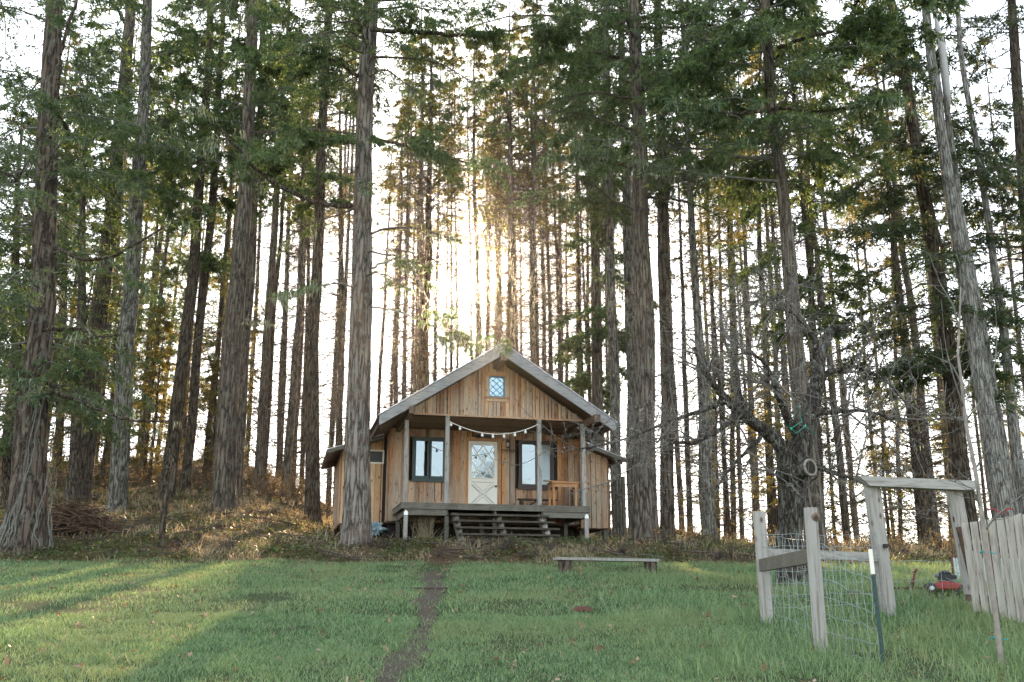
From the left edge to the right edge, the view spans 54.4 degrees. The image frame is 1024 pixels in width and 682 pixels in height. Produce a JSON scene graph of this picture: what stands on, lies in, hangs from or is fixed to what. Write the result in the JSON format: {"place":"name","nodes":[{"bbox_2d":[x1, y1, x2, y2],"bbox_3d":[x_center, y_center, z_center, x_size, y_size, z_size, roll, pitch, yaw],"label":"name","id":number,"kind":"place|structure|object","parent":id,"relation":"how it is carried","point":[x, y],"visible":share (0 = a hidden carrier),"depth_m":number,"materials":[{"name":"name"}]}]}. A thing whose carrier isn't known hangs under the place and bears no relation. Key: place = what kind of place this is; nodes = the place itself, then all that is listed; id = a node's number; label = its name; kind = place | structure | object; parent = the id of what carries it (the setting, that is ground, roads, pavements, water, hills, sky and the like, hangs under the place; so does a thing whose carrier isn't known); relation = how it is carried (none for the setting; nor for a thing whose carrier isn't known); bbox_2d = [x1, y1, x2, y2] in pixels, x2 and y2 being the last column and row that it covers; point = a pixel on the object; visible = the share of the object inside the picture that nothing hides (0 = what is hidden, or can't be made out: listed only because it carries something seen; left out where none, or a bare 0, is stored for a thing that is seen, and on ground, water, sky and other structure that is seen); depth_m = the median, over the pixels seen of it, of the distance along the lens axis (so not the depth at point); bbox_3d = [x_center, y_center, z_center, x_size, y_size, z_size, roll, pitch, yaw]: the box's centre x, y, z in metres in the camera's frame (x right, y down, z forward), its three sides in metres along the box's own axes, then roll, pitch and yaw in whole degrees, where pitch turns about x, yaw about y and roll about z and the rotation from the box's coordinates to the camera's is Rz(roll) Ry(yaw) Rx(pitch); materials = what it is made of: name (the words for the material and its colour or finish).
{"place":"outdoors","nodes":[
{"label":"outdoors","id":0,"kind":"place"},
{"bbox_2d":[376,571,450,681],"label":"dirt path","id":1,"kind":"structure","parent":0,"point":[424,609],"depth_m":10.20,"materials":[{"name":"soil"}]},
{"bbox_2d":[0,552,1023,681],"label":"grass","id":2,"kind":"structure","parent":0,"point":[950,606],"depth_m":10.62,"materials":[{"name":"green plant"}]},
{"bbox_2d":[0,460,1023,681],"bbox_3d":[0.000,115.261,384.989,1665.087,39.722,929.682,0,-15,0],"label":"ground","id":3,"kind":"structure","parent":0,"point":[276,597],"depth_m":13.10,"materials":[{"name":"green plant"}]},
{"bbox_2d":[0,82,117,480],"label":"conifer","id":4,"kind":"object","parent":3,"relation":"on","point":[64,306],"visible":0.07,"depth_m":46.28,"materials":[{"name":"green plant"}]},
{"bbox_2d":[0,0,126,392],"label":"fir tree","id":5,"kind":"object","parent":3,"relation":"on","point":[11,11],"visible":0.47,"depth_m":29.23,"materials":[{"name":"green plant"}]},
{"bbox_2d":[0,104,135,510],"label":"conifer","id":6,"kind":"object","parent":3,"relation":"on","point":[5,468],"visible":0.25,"depth_m":35.36,"materials":[{"name":"green plant"}]},
{"bbox_2d":[6,50,164,503],"bbox_3d":[-16.214,-2.667,37.417,6.226,18.407,5.307,-3,-15,10],"label":"conifer","id":7,"kind":"object","parent":3,"relation":"on","point":[72,476],"visible":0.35,"depth_m":37.08,"materials":[{"name":"green plant"}]},
{"bbox_2d":[48,497,148,533],"bbox_3d":[-10.736,4.295,24.198,3.259,0.898,2.981,0,-15,0],"label":"brush pile","id":8,"kind":"object","parent":3,"relation":"on","point":[71,519],"visible":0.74,"depth_m":23.85,"materials":[{"name":"wood"}]},
{"bbox_2d":[0,0,213,556],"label":"fir tree","id":9,"kind":"object","parent":3,"relation":"on","point":[25,527],"visible":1,"depth_m":23.31,"materials":[{"name":"green plant"}]},
{"bbox_2d":[20,0,199,501],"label":"fir tree","id":10,"kind":"object","parent":3,"relation":"on","point":[85,487],"visible":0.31,"depth_m":38.67,"materials":[{"name":"green plant"}]},
{"bbox_2d":[13,0,222,513],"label":"fir tree","id":11,"kind":"object","parent":3,"relation":"on","point":[118,479],"visible":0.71,"depth_m":34.05,"materials":[{"name":"green plant"}]},
{"bbox_2d":[93,260,154,484],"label":"young conifer","id":12,"kind":"object","parent":3,"relation":"on","point":[103,460],"visible":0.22,"depth_m":42.66,"materials":[{"name":"green plant"}]},
{"bbox_2d":[129,281,173,472],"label":"young conifer","id":13,"kind":"object","parent":3,"relation":"on","point":[167,326],"visible":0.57,"depth_m":47.74,"materials":[{"name":"green plant"}]},
{"bbox_2d":[109,2,203,457],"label":"conifer","id":14,"kind":"object","parent":3,"relation":"on","point":[159,246],"visible":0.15,"depth_m":65.51,"materials":[{"name":"plant"}]},
{"bbox_2d":[130,330,184,480],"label":"young conifer","id":15,"kind":"object","parent":3,"relation":"on","point":[151,391],"visible":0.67,"depth_m":44.97,"materials":[{"name":"green plant"}]},
{"bbox_2d":[132,74,183,446],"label":"conifer","id":16,"kind":"object","parent":3,"relation":"on","point":[147,342],"visible":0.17,"depth_m":64.54,"materials":[{"name":"green plant"}]},
{"bbox_2d":[124,22,196,464],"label":"conifer","id":17,"kind":"object","parent":3,"relation":"on","point":[173,311],"visible":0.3,"depth_m":52.75,"materials":[{"name":"plant"}]},
{"bbox_2d":[0,488,336,533],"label":"brush","id":18,"kind":"object","parent":3,"relation":"on","point":[187,526],"visible":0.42,"depth_m":28.32,"materials":[{"name":"plant"}]},
{"bbox_2d":[0,443,340,518],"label":"ridge brush","id":19,"kind":"object","parent":3,"relation":"on","point":[300,484],"visible":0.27,"depth_m":41.99,"materials":[{"name":"plant"}]},
{"bbox_2d":[137,28,235,461],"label":"conifer","id":20,"kind":"object","parent":3,"relation":"on","point":[173,338],"visible":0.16,"depth_m":53.45,"materials":[{"name":"plant"}]},
{"bbox_2d":[136,0,274,501],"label":"fir tree","id":21,"kind":"object","parent":3,"relation":"on","point":[173,437],"visible":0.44,"depth_m":38.18,"materials":[{"name":"green plant"}]},
{"bbox_2d":[145,0,279,493],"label":"fir tree","id":22,"kind":"object","parent":3,"relation":"on","point":[229,207],"visible":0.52,"depth_m":39.68,"materials":[{"name":"green plant"}]},
{"bbox_2d":[164,65,262,473],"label":"conifer","id":23,"kind":"object","parent":3,"relation":"on","point":[221,280],"visible":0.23,"depth_m":47.87,"materials":[{"name":"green plant"}]},
{"bbox_2d":[180,336,246,479],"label":"young conifer","id":24,"kind":"object","parent":3,"relation":"on","point":[215,367],"visible":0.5,"depth_m":45.35,"materials":[{"name":"green plant"}]},
{"bbox_2d":[198,0,299,500],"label":"fir tree","id":25,"kind":"object","parent":3,"relation":"on","point":[276,169],"visible":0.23,"depth_m":38.98,"materials":[{"name":"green plant"}]},
{"bbox_2d":[137,0,361,513],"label":"fir tree","id":26,"kind":"object","parent":3,"relation":"on","point":[224,482],"visible":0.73,"depth_m":33.58,"materials":[{"name":"green plant"}]},
{"bbox_2d":[249,0,318,488],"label":"fir tree","id":27,"kind":"object","parent":3,"relation":"on","point":[260,458],"visible":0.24,"depth_m":45.51,"materials":[{"name":"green plant"}]},
{"bbox_2d":[244,84,331,481],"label":"conifer","id":28,"kind":"object","parent":3,"relation":"on","point":[277,274],"visible":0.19,"depth_m":49.77,"materials":[{"name":"green plant"}]},
{"bbox_2d":[250,35,333,477],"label":"conifer","id":29,"kind":"object","parent":3,"relation":"on","point":[280,433],"visible":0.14,"depth_m":56.12,"materials":[{"name":"plant"}]},
{"bbox_2d":[246,33,354,497],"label":"conifer","id":30,"kind":"object","parent":3,"relation":"on","point":[287,461],"visible":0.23,"depth_m":45.60,"materials":[{"name":"green plant"}]},
{"bbox_2d":[266,108,337,484],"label":"conifer","id":31,"kind":"object","parent":3,"relation":"on","point":[294,460],"visible":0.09,"depth_m":71.62,"materials":[{"name":"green plant"}]},
{"bbox_2d":[269,42,336,488],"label":"conifer","id":32,"kind":"object","parent":3,"relation":"on","point":[302,459],"visible":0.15,"depth_m":63.58,"materials":[{"name":"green plant"}]},
{"bbox_2d":[236,0,386,524],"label":"fir tree","id":33,"kind":"object","parent":3,"relation":"on","point":[319,182],"visible":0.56,"depth_m":36.89,"materials":[{"name":"green plant"}]},
{"bbox_2d":[291,39,390,501],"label":"conifer","id":34,"kind":"object","parent":3,"relation":"on","point":[340,237],"visible":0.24,"depth_m":57.08,"materials":[{"name":"green plant"}]},
{"bbox_2d":[301,33,383,503],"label":"conifer","id":35,"kind":"object","parent":3,"relation":"on","point":[335,343],"visible":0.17,"depth_m":64.39,"materials":[{"name":"brown wood"}]},
{"bbox_2d":[303,3,385,506],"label":"conifer","id":36,"kind":"object","parent":3,"relation":"on","point":[337,441],"visible":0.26,"depth_m":54.61,"materials":[{"name":"plant"}]},
{"bbox_2d":[170,0,600,548],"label":"fir tree","id":37,"kind":"object","parent":3,"relation":"on","point":[356,517],"visible":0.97,"depth_m":24.66,"materials":[{"name":"green plant"}]},
{"bbox_2d":[370,120,414,427],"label":"conifer","id":38,"kind":"object","parent":3,"relation":"on","point":[379,374],"visible":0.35,"depth_m":71.20,"materials":[{"name":"green plant"}]},
{"bbox_2d":[370,99,436,411],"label":"conifer","id":39,"kind":"object","parent":3,"relation":"on","point":[396,336],"visible":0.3,"depth_m":67.43,"materials":[{"name":"plant"}]},
{"bbox_2d":[372,37,435,424],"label":"conifer","id":40,"kind":"object","parent":3,"relation":"on","point":[404,345],"visible":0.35,"depth_m":65.94,"materials":[{"name":"plant"}]},
{"bbox_2d":[380,0,458,521],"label":"conifer","id":41,"kind":"object","parent":3,"relation":"on","point":[416,360],"visible":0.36,"depth_m":51.65,"materials":[{"name":"plant"}]},
{"bbox_2d":[370,29,472,403],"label":"conifer","id":42,"kind":"object","parent":3,"relation":"on","point":[404,124],"visible":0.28,"depth_m":53.88,"materials":[{"name":"plant"}]},
{"bbox_2d":[345,28,515,418],"bbox_3d":[-3.021,-2.630,36.968,6.192,20.712,6.453,6,-16,-21],"label":"conifer","id":43,"kind":"object","parent":3,"relation":"on","point":[424,347],"visible":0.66,"depth_m":37.47,"materials":[{"name":"green plant"}]},
{"bbox_2d":[399,41,469,382],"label":"conifer","id":44,"kind":"object","parent":3,"relation":"on","point":[437,249],"visible":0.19,"depth_m":65.54,"materials":[{"name":"plant"}]},
{"bbox_2d":[446,24,495,362],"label":"conifer","id":45,"kind":"object","parent":3,"relation":"on","point":[467,144],"visible":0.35,"depth_m":66.25,"materials":[{"name":"plant"}]},
{"bbox_2d":[320,343,626,545],"bbox_3d":[-1.204,3.507,27.809,7.989,5.179,8.900,3,-15,-13],"label":"wooden cabin","id":46,"kind":"object","parent":3,"relation":"on","point":[424,460],"visible":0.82,"depth_m":26.05,"materials":[{"name":"wood"}]},
{"bbox_2d":[410,437,444,481],"bbox_3d":[-2.188,3.130,26.312,1.000,1.180,0.105,3,-15,-13],"label":"window","id":47,"kind":"structure","parent":46,"relation":"in","point":[421,472],"depth_m":26.32,"materials":[{"name":"glass"}]},
{"bbox_2d":[468,441,497,503],"bbox_3d":[-0.771,3.593,26.525,0.790,1.855,0.090,3,-15,-13],"label":"front door","id":48,"kind":"structure","parent":46,"relation":"in","point":[482,469],"depth_m":26.54,"materials":[{"name":"white paint"}]},
{"bbox_2d":[517,440,555,489],"bbox_3d":[0.647,3.362,26.927,1.060,1.330,0.105,3,-15,-13],"label":"window","id":49,"kind":"structure","parent":46,"relation":"in","point":[527,472],"depth_m":26.94,"materials":[{"name":"glass"}]},
{"bbox_2d":[432,27,525,371],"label":"conifer","id":50,"kind":"object","parent":3,"relation":"on","point":[478,57],"visible":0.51,"depth_m":54.57,"materials":[{"name":"green plant"}]},
{"bbox_2d":[441,131,527,362],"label":"conifer","id":51,"kind":"object","parent":3,"relation":"on","point":[489,232],"visible":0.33,"depth_m":57.50,"materials":[{"name":"plant"}]},
{"bbox_2d":[0,482,989,560],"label":"fallen twigs","id":52,"kind":"object","parent":3,"relation":"on","point":[469,556],"visible":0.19,"depth_m":23.51,"materials":[{"name":"brown wood"}]},
{"bbox_2d":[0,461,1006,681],"bbox_3d":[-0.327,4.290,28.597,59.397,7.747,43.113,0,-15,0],"label":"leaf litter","id":53,"kind":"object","parent":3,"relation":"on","point":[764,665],"visible":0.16,"depth_m":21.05,"materials":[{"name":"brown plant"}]},
{"bbox_2d":[0,484,1017,564],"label":"ground cover","id":54,"kind":"object","parent":3,"relation":"on","point":[187,556],"visible":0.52,"depth_m":22.31,"materials":[{"name":"brown plant"}]},
{"bbox_2d":[455,27,564,372],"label":"conifer","id":55,"kind":"object","parent":3,"relation":"on","point":[511,275],"visible":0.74,"depth_m":50.49,"materials":[{"name":"green plant"}]},
{"bbox_2d":[0,486,1022,681],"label":"dry grass","id":56,"kind":"structure","parent":3,"relation":"on","point":[453,545],"depth_m":22.46,"materials":[{"name":"brown plant"}]},
{"bbox_2d":[465,1,560,372],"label":"conifer","id":57,"kind":"object","parent":3,"relation":"on","point":[500,155],"visible":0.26,"depth_m":53.95,"materials":[{"name":"green plant"}]},
{"bbox_2d":[48,525,999,561],"bbox_3d":[0.351,4.670,22.117,21.944,1.273,2.433,0,-15,0],"label":"bank brush","id":58,"kind":"object","parent":3,"relation":"on","point":[511,542],"visible":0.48,"depth_m":22.07,"materials":[{"name":"plant"}]},
{"bbox_2d":[476,0,577,376],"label":"conifer","id":59,"kind":"object","parent":3,"relation":"on","point":[533,344],"visible":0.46,"depth_m":50.40,"materials":[{"name":"green plant"}]},
{"bbox_2d":[487,37,576,382],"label":"conifer","id":60,"kind":"object","parent":3,"relation":"on","point":[537,311],"visible":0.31,"depth_m":53.06,"materials":[{"name":"green plant"}]},
{"bbox_2d":[506,44,588,442],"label":"conifer","id":61,"kind":"object","parent":3,"relation":"on","point":[542,251],"visible":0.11,"depth_m":59.81,"materials":[{"name":"plant"}]},
{"bbox_2d":[509,0,658,537],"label":"fir tree","id":62,"kind":"object","parent":3,"relation":"on","point":[573,345],"visible":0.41,"depth_m":39.37,"materials":[{"name":"green plant"}]},
{"bbox_2d":[546,102,625,491],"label":"conifer","id":63,"kind":"object","parent":3,"relation":"on","point":[576,227],"visible":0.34,"depth_m":53.55,"materials":[{"name":"green plant"}]},
{"bbox_2d":[542,0,674,536],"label":"fir tree","id":64,"kind":"object","parent":3,"relation":"on","point":[609,212],"visible":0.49,"depth_m":35.56,"materials":[{"name":"green plant"}]},
{"bbox_2d":[415,0,828,540],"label":"fir tree","id":65,"kind":"object","parent":3,"relation":"on","point":[645,521],"visible":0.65,"depth_m":27.16,"materials":[{"name":"green plant"}]},
{"bbox_2d":[551,0,698,536],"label":"fir tree","id":66,"kind":"object","parent":3,"relation":"on","point":[630,304],"visible":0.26,"depth_m":37.70,"materials":[{"name":"plant"}]},
{"bbox_2d":[548,0,750,540],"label":"fir tree","id":67,"kind":"object","parent":3,"relation":"on","point":[667,516],"visible":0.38,"depth_m":30.60,"materials":[{"name":"green plant"}]},
{"bbox_2d":[584,0,767,543],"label":"fir tree","id":68,"kind":"object","parent":3,"relation":"on","point":[695,296],"visible":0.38,"depth_m":29.85,"materials":[{"name":"green plant"}]},
{"bbox_2d":[648,111,713,530],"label":"conifer","id":69,"kind":"object","parent":3,"relation":"on","point":[679,483],"visible":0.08,"depth_m":61.43,"materials":[{"name":"plant"}]},
{"bbox_2d":[649,119,729,529],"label":"conifer","id":70,"kind":"object","parent":3,"relation":"on","point":[690,508],"visible":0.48,"depth_m":48.85,"materials":[{"name":"green plant"}]},
{"bbox_2d":[672,86,742,537],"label":"conifer","id":71,"kind":"object","parent":3,"relation":"on","point":[715,409],"visible":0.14,"depth_m":64.42,"materials":[{"name":"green plant"}]},
{"bbox_2d":[671,136,761,539],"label":"conifer","id":72,"kind":"object","parent":3,"relation":"on","point":[702,225],"visible":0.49,"depth_m":54.78,"materials":[{"name":"green plant"}]},
{"bbox_2d":[687,54,746,537],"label":"conifer","id":73,"kind":"object","parent":3,"relation":"on","point":[718,275],"visible":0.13,"depth_m":64.48,"materials":[{"name":"plant"}]},
{"bbox_2d":[695,45,764,540],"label":"conifer","id":74,"kind":"object","parent":3,"relation":"on","point":[733,502],"visible":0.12,"depth_m":63.71,"materials":[{"name":"green plant"}]},
{"bbox_2d":[695,51,798,540],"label":"conifer","id":75,"kind":"object","parent":3,"relation":"on","point":[769,523],"visible":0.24,"depth_m":53.13,"materials":[{"name":"green plant"}]},
{"bbox_2d":[705,57,790,541],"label":"conifer","id":76,"kind":"object","parent":3,"relation":"on","point":[733,265],"visible":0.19,"depth_m":61.20,"materials":[{"name":"plant"}]},
{"bbox_2d":[478,208,1023,588],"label":"apple tree","id":77,"kind":"object","parent":3,"relation":"on","point":[797,465],"visible":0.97,"depth_m":15.36,"materials":[{"name":"grey plant"}]},
{"bbox_2d":[731,353,792,542],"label":"young conifer","id":78,"kind":"object","parent":3,"relation":"on","point":[765,416],"visible":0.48,"depth_m":41.77,"materials":[{"name":"green plant"}]},
{"bbox_2d":[753,511,773,623],"bbox_3d":[2.855,2.610,11.310,0.157,1.331,0.145,-4,-15,13],"label":"fence post","id":79,"kind":"object","parent":3,"relation":"on","point":[759,521],"visible":0.73,"depth_m":11.28,"materials":[{"name":"wood"}]},
{"bbox_2d":[567,0,970,550],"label":"fir tree","id":80,"kind":"object","parent":3,"relation":"on","point":[877,31],"visible":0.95,"depth_m":23.94,"materials":[{"name":"green plant"}]},
{"bbox_2d":[735,43,827,520],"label":"conifer","id":81,"kind":"object","parent":3,"relation":"on","point":[776,274],"visible":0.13,"depth_m":50.26,"materials":[{"name":"plant"}]},
{"bbox_2d":[752,36,877,537],"bbox_3d":[14.804,-3.131,49.648,6.444,28.253,6.823,-1,-15,11],"label":"conifer","id":82,"kind":"object","parent":3,"relation":"on","point":[809,325],"visible":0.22,"depth_m":49.01,"materials":[{"name":"green plant"}]},
{"bbox_2d":[734,2,896,511],"bbox_3d":[9.793,-6.001,33.476,5.211,26.307,5.222,0,-15,0],"label":"fir tree","id":83,"kind":"object","parent":3,"relation":"on","point":[844,268],"visible":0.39,"depth_m":32.77,"materials":[{"name":"green plant"}]},
{"bbox_2d":[804,507,827,652],"bbox_3d":[2.855,2.276,9.325,0.136,1.414,0.134,0,-15,0],"label":"fence post","id":84,"kind":"object","parent":3,"relation":"on","point":[811,520],"visible":0.91,"depth_m":9.30,"materials":[{"name":"grey wood"}]},
{"bbox_2d":[752,34,908,544],"bbox_3d":[15.381,-3.185,49.393,6.610,28.284,5.991,-3,-15,4],"label":"conifer","id":85,"kind":"object","parent":3,"relation":"on","point":[844,504],"visible":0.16,"depth_m":47.85,"materials":[{"name":"green plant"}]},
{"bbox_2d":[650,521,1023,562],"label":"garden brush","id":86,"kind":"object","parent":3,"relation":"on","point":[937,541],"visible":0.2,"depth_m":23.86,"materials":[{"name":"plant"}]},
{"bbox_2d":[786,26,894,542],"bbox_3d":[18.398,-3.971,57.432,4.514,34.149,4.408,12,-20,-40],"label":"conifer","id":87,"kind":"object","parent":3,"relation":"on","point":[848,432],"visible":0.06,"depth_m":55.06,"materials":[{"name":"plant"}]},
{"bbox_2d":[844,385,929,541],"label":"young conifer","id":88,"kind":"object","parent":3,"relation":"on","point":[864,515],"visible":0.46,"depth_m":43.37,"materials":[{"name":"green plant"}]},
{"bbox_2d":[856,105,933,541],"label":"conifer","id":89,"kind":"object","parent":3,"relation":"on","point":[900,532],"visible":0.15,"depth_m":62.84,"materials":[{"name":"green plant"}]},
{"bbox_2d":[817,53,989,542],"bbox_3d":[14.194,-2.333,37.353,6.249,21.130,6.491,14,-21,-43],"label":"conifer","id":90,"kind":"object","parent":3,"relation":"on","point":[922,524],"visible":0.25,"depth_m":36.42,"materials":[{"name":"green plant"}]},
{"bbox_2d":[794,0,1023,540],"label":"fir tree","id":91,"kind":"object","parent":3,"relation":"on","point":[936,249],"visible":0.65,"depth_m":27.82,"materials":[{"name":"green plant"}]},
{"bbox_2d":[835,55,991,540],"bbox_3d":[16.524,-2.673,41.132,5.961,23.526,6.007,10,-18,-33],"label":"conifer","id":92,"kind":"object","parent":3,"relation":"on","point":[927,470],"visible":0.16,"depth_m":40.37,"materials":[{"name":"green plant"}]},
{"bbox_2d":[855,476,979,615],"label":"garden arch","id":93,"kind":"structure","parent":3,"relation":"on","point":[873,486],"depth_m":11.71,"materials":[{"name":"grey wood"}]},
{"bbox_2d":[885,51,990,539],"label":"conifer","id":94,"kind":"object","parent":3,"relation":"on","point":[938,385],"visible":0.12,"depth_m":56.39,"materials":[{"name":"plant"}]},
{"bbox_2d":[884,5,1022,546],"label":"pale tree","id":95,"kind":"object","parent":3,"relation":"on","point":[997,484],"visible":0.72,"depth_m":25.34,"materials":[{"name":"grey plant"}]},
{"bbox_2d":[883,0,1023,423],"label":"fir tree","id":96,"kind":"object","parent":3,"relation":"on","point":[1012,21],"visible":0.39,"depth_m":33.22,"materials":[{"name":"green plant"}]},
{"bbox_2d":[911,5,1020,514],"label":"pale tree","id":97,"kind":"object","parent":3,"relation":"on","point":[950,128],"visible":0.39,"depth_m":26.09,"materials":[{"name":"grey plant"}]},
{"bbox_2d":[913,245,1023,667],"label":"sapling","id":98,"kind":"object","parent":3,"relation":"on","point":[978,498],"visible":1,"depth_m":8.81,"materials":[{"name":"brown plant"}]},
{"bbox_2d":[937,0,1023,532],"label":"pale tree","id":99,"kind":"object","parent":3,"relation":"on","point":[1015,444],"visible":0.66,"depth_m":27.22,"materials":[{"name":"grey plant"}]},
{"bbox_2d":[956,513,1023,622],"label":"picket fence","id":100,"kind":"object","parent":3,"relation":"on","point":[1012,600],"depth_m":10.87,"materials":[{"name":"grey wood"}]},
{"bbox_2d":[968,32,1023,456],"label":"conifer","id":101,"kind":"object","parent":3,"relation":"on","point":[1021,371],"visible":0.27,"depth_m":66.16,"materials":[{"name":"green plant"}]},
{"bbox_2d":[0,0,1023,544],"label":"sky","id":102,"kind":"structure","parent":0,"point":[978,7],"materials":[{"name":"white"}]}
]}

